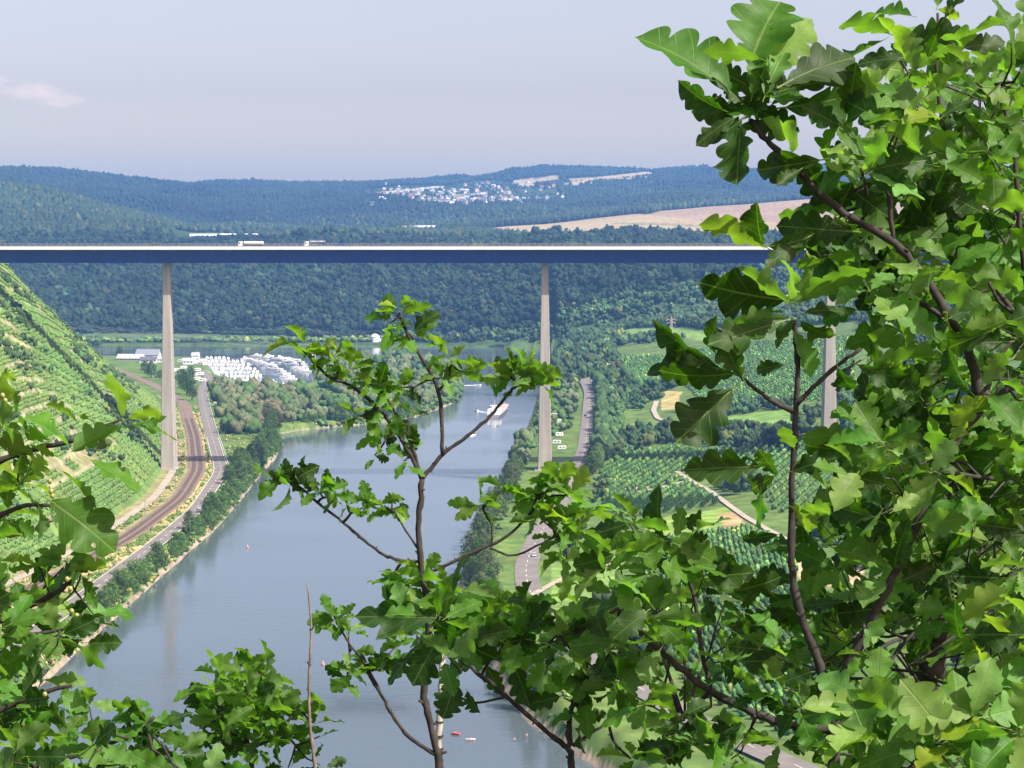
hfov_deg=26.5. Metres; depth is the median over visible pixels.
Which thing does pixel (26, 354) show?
scrub
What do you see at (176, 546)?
tree
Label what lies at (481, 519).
tree
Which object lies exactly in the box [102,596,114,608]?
tree
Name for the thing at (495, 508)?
tree
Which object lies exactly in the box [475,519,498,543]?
tree
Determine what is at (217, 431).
guard rail
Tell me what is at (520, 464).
tree
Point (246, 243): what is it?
tank lorry
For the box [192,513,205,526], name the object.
tree
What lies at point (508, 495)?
tree
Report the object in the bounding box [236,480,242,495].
tree
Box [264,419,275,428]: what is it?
tree
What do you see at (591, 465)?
tree
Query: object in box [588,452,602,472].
tree
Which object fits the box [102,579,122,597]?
tree
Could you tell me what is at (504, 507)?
tree
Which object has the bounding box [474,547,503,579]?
tree
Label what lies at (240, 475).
tree
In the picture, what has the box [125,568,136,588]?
tree
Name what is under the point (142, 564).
tree
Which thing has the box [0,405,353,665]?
rough grass
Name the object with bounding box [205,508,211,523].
tree
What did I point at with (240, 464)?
tree
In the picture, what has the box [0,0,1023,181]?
sky
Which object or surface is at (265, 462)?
tree
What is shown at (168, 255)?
motorway bridge
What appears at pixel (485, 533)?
tree
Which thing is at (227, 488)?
tree
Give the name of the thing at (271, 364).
motor boat
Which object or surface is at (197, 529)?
tree
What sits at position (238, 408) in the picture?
woodland
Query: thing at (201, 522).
tree
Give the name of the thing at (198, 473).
railway track
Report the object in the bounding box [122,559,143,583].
tree
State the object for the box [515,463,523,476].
tree
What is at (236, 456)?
tree
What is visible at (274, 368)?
motor boat
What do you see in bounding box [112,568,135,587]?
tree
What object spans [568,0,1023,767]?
oak tree
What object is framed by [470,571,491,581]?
tree
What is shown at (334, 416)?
tree
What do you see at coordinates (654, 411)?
field path
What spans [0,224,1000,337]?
forest
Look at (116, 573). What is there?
tree
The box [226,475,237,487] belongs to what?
tree
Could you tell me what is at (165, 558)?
tree
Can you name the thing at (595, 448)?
tree
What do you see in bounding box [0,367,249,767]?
oak tree
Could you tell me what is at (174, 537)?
tree
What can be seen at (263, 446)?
tree
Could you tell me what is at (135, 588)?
tree
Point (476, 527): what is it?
tree
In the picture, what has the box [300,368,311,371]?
motor boat
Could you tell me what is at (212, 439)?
road
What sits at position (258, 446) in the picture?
tree
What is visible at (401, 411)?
tree
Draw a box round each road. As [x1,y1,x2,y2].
[0,370,226,650]
[514,376,820,767]
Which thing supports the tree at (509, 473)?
on the ground at (774, 520)
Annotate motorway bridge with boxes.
[0,243,991,470]
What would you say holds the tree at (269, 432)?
on the ground at (774, 520)
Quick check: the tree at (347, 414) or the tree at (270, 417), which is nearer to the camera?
the tree at (270, 417)
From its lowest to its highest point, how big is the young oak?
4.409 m
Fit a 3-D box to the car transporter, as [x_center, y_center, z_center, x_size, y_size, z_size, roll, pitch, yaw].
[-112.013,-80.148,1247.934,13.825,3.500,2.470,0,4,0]
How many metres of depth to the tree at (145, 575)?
875.30 m
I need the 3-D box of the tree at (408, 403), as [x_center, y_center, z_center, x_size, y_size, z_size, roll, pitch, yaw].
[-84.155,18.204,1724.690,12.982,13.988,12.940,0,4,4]
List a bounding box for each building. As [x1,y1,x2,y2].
[139,357,157,362]
[191,352,199,363]
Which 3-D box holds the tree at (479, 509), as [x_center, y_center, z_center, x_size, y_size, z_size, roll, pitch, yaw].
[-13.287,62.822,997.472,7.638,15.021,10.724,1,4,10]
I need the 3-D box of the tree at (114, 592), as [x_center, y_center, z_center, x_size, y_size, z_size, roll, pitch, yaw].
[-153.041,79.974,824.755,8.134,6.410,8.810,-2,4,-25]
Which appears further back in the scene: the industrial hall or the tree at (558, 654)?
the industrial hall
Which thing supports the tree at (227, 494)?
on the ground at (774, 520)
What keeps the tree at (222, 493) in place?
on the ground at (774, 520)
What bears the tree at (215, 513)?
on the ground at (774, 520)
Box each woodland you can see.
[206,348,627,467]
[408,263,1023,663]
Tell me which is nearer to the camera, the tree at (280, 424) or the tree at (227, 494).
the tree at (227, 494)
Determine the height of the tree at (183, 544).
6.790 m
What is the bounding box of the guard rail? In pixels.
[207,394,228,463]
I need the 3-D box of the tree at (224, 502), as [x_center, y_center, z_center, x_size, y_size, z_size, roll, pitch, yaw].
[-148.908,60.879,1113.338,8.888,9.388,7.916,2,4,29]
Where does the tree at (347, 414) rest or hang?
on the ground at (774, 520)
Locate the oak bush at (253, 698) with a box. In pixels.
[173,639,346,767]
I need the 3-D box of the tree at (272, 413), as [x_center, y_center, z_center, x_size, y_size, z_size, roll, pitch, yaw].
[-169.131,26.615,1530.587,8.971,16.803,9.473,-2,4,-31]
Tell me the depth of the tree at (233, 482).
1163.41 m
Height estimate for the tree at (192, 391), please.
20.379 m
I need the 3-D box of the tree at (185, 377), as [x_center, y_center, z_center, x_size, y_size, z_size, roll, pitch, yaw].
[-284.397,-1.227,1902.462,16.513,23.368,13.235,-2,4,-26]
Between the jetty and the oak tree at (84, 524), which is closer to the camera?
the oak tree at (84, 524)
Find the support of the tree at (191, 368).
on the ground at (774, 520)
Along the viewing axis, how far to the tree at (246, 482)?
1220.68 m
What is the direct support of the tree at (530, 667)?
on the ground at (774, 520)
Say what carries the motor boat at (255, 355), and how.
on the river water
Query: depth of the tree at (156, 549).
912.90 m
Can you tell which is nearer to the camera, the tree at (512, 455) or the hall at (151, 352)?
the tree at (512, 455)
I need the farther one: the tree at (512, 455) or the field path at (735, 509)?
the tree at (512, 455)
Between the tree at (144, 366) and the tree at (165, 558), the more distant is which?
the tree at (144, 366)
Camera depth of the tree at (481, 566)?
833.37 m
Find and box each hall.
[135,349,161,356]
[370,334,381,341]
[415,225,435,227]
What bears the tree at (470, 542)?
on the ground at (774, 520)
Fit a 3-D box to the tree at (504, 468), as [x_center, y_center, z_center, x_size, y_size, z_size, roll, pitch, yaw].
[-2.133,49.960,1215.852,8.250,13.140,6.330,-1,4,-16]
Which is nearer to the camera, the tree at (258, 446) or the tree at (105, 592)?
the tree at (105, 592)
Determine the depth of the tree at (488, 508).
1006.41 m
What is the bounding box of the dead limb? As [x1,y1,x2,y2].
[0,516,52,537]
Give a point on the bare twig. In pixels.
(309, 703)
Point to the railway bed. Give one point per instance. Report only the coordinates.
(185, 407)
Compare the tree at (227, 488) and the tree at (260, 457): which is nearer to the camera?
the tree at (227, 488)
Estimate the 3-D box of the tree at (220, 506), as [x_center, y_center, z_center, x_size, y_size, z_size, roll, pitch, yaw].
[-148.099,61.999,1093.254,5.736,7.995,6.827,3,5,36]
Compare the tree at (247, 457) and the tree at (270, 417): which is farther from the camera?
the tree at (270, 417)
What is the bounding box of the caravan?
[555,432,562,435]
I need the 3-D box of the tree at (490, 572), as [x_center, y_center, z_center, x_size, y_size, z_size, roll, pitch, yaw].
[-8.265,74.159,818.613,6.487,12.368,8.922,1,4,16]
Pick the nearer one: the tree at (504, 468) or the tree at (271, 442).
the tree at (504, 468)
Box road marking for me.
[32,440,213,625]
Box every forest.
[0,162,870,236]
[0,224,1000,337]
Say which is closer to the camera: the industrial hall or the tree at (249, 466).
the tree at (249, 466)
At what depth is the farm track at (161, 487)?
1078.27 m
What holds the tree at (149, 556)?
on the ground at (774, 520)
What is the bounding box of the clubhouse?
[182,358,193,363]
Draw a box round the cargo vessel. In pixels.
[487,404,508,417]
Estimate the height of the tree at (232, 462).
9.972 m
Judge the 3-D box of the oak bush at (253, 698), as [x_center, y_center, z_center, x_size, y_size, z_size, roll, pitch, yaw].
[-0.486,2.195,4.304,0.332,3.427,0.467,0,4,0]
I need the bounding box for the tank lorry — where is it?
[238,241,263,245]
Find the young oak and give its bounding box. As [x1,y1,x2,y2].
[251,293,613,767]
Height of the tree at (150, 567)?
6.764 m
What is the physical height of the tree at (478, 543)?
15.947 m
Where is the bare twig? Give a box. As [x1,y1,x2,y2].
[306,584,316,767]
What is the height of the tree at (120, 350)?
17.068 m
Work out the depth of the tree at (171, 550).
952.53 m
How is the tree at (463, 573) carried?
on the ground at (774, 520)
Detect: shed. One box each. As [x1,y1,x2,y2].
[116,354,145,360]
[153,356,161,361]
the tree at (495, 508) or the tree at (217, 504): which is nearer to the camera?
the tree at (495, 508)
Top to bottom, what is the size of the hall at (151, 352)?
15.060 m
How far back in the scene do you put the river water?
871.33 m
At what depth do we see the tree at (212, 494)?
1079.52 m
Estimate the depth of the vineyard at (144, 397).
1203.66 m
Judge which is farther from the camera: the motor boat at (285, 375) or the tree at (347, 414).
the motor boat at (285, 375)
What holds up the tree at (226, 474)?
on the ground at (774, 520)
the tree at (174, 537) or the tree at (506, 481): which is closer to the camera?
the tree at (174, 537)
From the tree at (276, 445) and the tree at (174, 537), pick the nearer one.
the tree at (174, 537)
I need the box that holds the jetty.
[211,370,258,370]
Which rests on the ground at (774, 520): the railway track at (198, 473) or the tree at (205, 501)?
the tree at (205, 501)
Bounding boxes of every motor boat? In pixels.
[249,353,260,356]
[264,362,276,365]
[266,366,280,369]
[279,374,294,377]
[281,376,297,379]
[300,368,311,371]
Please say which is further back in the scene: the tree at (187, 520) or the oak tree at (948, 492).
the tree at (187, 520)
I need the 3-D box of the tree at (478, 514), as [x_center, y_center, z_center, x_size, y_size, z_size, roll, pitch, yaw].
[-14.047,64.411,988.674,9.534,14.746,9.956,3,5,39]
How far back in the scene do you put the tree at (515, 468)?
1187.03 m
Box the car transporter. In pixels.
[304,241,328,245]
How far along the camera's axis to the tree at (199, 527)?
1020.63 m
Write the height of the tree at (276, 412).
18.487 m
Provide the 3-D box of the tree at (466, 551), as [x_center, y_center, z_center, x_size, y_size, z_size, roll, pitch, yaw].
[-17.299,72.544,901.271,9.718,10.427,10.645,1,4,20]
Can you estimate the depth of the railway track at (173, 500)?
1168.00 m
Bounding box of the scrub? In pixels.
[0,263,143,511]
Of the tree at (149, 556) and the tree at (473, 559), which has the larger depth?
the tree at (149, 556)
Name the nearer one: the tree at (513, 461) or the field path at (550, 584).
the field path at (550, 584)
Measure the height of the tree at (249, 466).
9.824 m
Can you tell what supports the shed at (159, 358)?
on the ground at (774, 520)
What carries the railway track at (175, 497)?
on the railway bed
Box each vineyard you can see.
[0,263,160,566]
[599,333,864,741]
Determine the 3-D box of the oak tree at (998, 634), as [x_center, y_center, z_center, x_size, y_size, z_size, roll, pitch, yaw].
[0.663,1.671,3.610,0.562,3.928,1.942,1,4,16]
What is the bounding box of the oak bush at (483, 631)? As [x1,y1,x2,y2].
[354,554,689,767]
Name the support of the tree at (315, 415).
on the ground at (774, 520)
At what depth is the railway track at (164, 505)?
1204.26 m
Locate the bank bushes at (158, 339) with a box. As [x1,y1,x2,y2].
[13,321,571,726]
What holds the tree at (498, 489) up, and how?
on the ground at (774, 520)
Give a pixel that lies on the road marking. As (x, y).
(165, 528)
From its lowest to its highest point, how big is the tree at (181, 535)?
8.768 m
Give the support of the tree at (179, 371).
on the ground at (774, 520)
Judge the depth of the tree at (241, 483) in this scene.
1194.87 m
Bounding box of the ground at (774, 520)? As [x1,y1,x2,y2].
[0,172,1023,767]
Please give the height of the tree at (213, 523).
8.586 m
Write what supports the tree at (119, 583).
on the ground at (774, 520)
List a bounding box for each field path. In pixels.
[530,556,636,594]
[651,401,662,419]
[675,471,786,538]
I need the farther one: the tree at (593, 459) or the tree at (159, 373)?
the tree at (159, 373)
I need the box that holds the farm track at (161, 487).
[4,395,177,585]
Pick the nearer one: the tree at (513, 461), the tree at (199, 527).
the tree at (199, 527)
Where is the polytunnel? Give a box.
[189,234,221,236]
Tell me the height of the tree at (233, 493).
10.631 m
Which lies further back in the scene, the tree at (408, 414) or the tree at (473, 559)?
the tree at (408, 414)
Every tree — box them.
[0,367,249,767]
[95,590,110,608]
[96,588,111,600]
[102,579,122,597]
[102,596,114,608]
[105,586,116,605]
[105,586,120,601]
[108,568,127,588]
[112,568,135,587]
[114,574,130,597]
[116,346,123,354]
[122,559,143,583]
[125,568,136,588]
[130,580,143,592]
[132,561,148,583]
[133,558,153,582]
[139,360,147,371]
[142,551,160,571]
[143,559,153,571]
[144,360,156,377]
[150,540,164,572]
[155,370,161,377]
[160,548,170,565]
[167,539,181,554]
[167,545,179,557]
[168,531,181,545]
[175,367,186,386]
[176,532,190,547]
[179,369,195,393]
[179,539,189,551]
[181,510,196,537]
[186,365,196,379]
[186,378,198,400]
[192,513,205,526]
[192,526,200,535]
[193,521,203,534]
[194,517,206,531]
[200,495,213,515]
[200,509,210,525]
[202,513,216,527]
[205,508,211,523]
[207,491,216,509]
[212,509,222,520]
[213,495,220,509]
[216,499,223,512]
[217,491,228,503]
[217,494,230,508]
[218,484,237,501]
[219,485,232,497]
[220,507,228,516]
[221,464,235,481]
[221,490,231,503]
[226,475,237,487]
[227,480,238,493]
[230,459,238,468]
[232,446,243,458]
[232,452,243,463]
[235,460,247,477]
[236,468,244,479]
[236,478,246,489]
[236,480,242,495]
[242,476,249,487]
[243,452,253,462]
[245,463,253,475]
[249,445,259,462]
[255,442,262,451]
[257,448,263,464]
[260,441,268,456]
[261,400,274,414]
[261,452,266,466]
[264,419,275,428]
[265,415,273,423]
[265,430,275,441]
[267,405,282,423]
[267,410,277,427]
[267,437,275,447]
[274,440,280,452]
[276,413,282,431]
[300,412,311,422]
[311,412,319,420]
[330,411,337,420]
[334,407,349,421]
[336,406,346,419]
[396,408,407,418]
[400,398,412,413]
[405,410,412,417]
[457,547,472,569]
[458,530,476,556]
[460,561,472,584]
[465,555,478,582]
[468,521,480,538]
[469,511,483,528]
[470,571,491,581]
[471,515,496,532]
[471,526,492,555]
[471,536,486,562]
[473,558,497,576]
[474,506,488,526]
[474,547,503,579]
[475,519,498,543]
[479,486,500,513]
[483,565,495,579]
[485,506,494,525]
[494,485,508,505]
[495,494,509,515]
[497,473,504,482]
[501,462,512,475]
[501,466,521,486]
[501,478,513,495]
[503,492,515,503]
[505,457,516,466]
[505,462,521,478]
[509,452,518,462]
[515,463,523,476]
[517,459,527,471]
[526,654,535,689]
[544,647,571,676]
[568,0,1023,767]
[583,457,597,473]
[585,450,601,475]
[587,446,599,465]
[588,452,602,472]
[782,304,1023,767]
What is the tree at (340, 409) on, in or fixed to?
on the ground at (774, 520)
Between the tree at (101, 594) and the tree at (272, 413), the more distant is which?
the tree at (272, 413)
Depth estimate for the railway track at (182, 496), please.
1172.70 m
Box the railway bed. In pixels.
[11,366,205,605]
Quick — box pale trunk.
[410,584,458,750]
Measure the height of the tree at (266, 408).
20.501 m
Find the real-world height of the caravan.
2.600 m
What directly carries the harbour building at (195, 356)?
on the ground at (774, 520)
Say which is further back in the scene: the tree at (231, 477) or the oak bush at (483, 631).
the tree at (231, 477)
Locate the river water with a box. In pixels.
[0,345,594,767]
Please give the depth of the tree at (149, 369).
2112.29 m
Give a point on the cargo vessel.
(501, 409)
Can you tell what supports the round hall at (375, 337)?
on the ground at (774, 520)
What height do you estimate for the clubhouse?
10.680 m
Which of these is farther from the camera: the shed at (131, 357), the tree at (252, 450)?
the shed at (131, 357)
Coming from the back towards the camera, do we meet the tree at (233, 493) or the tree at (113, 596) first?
the tree at (233, 493)
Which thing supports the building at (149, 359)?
on the ground at (774, 520)
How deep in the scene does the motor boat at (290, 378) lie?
2178.30 m
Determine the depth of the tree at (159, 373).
2112.82 m
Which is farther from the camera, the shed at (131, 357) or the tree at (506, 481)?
the shed at (131, 357)
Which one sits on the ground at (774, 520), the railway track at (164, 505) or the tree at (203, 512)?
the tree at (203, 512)
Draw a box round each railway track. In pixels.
[24,383,192,588]
[25,418,195,589]
[26,372,194,589]
[38,371,199,586]
[38,418,202,588]
[40,372,201,587]
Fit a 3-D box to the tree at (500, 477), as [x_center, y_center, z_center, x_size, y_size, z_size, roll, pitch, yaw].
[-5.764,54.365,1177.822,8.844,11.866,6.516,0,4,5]
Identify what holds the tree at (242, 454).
on the ground at (774, 520)
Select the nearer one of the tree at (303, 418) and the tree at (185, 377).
the tree at (303, 418)
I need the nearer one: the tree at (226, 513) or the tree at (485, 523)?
the tree at (485, 523)

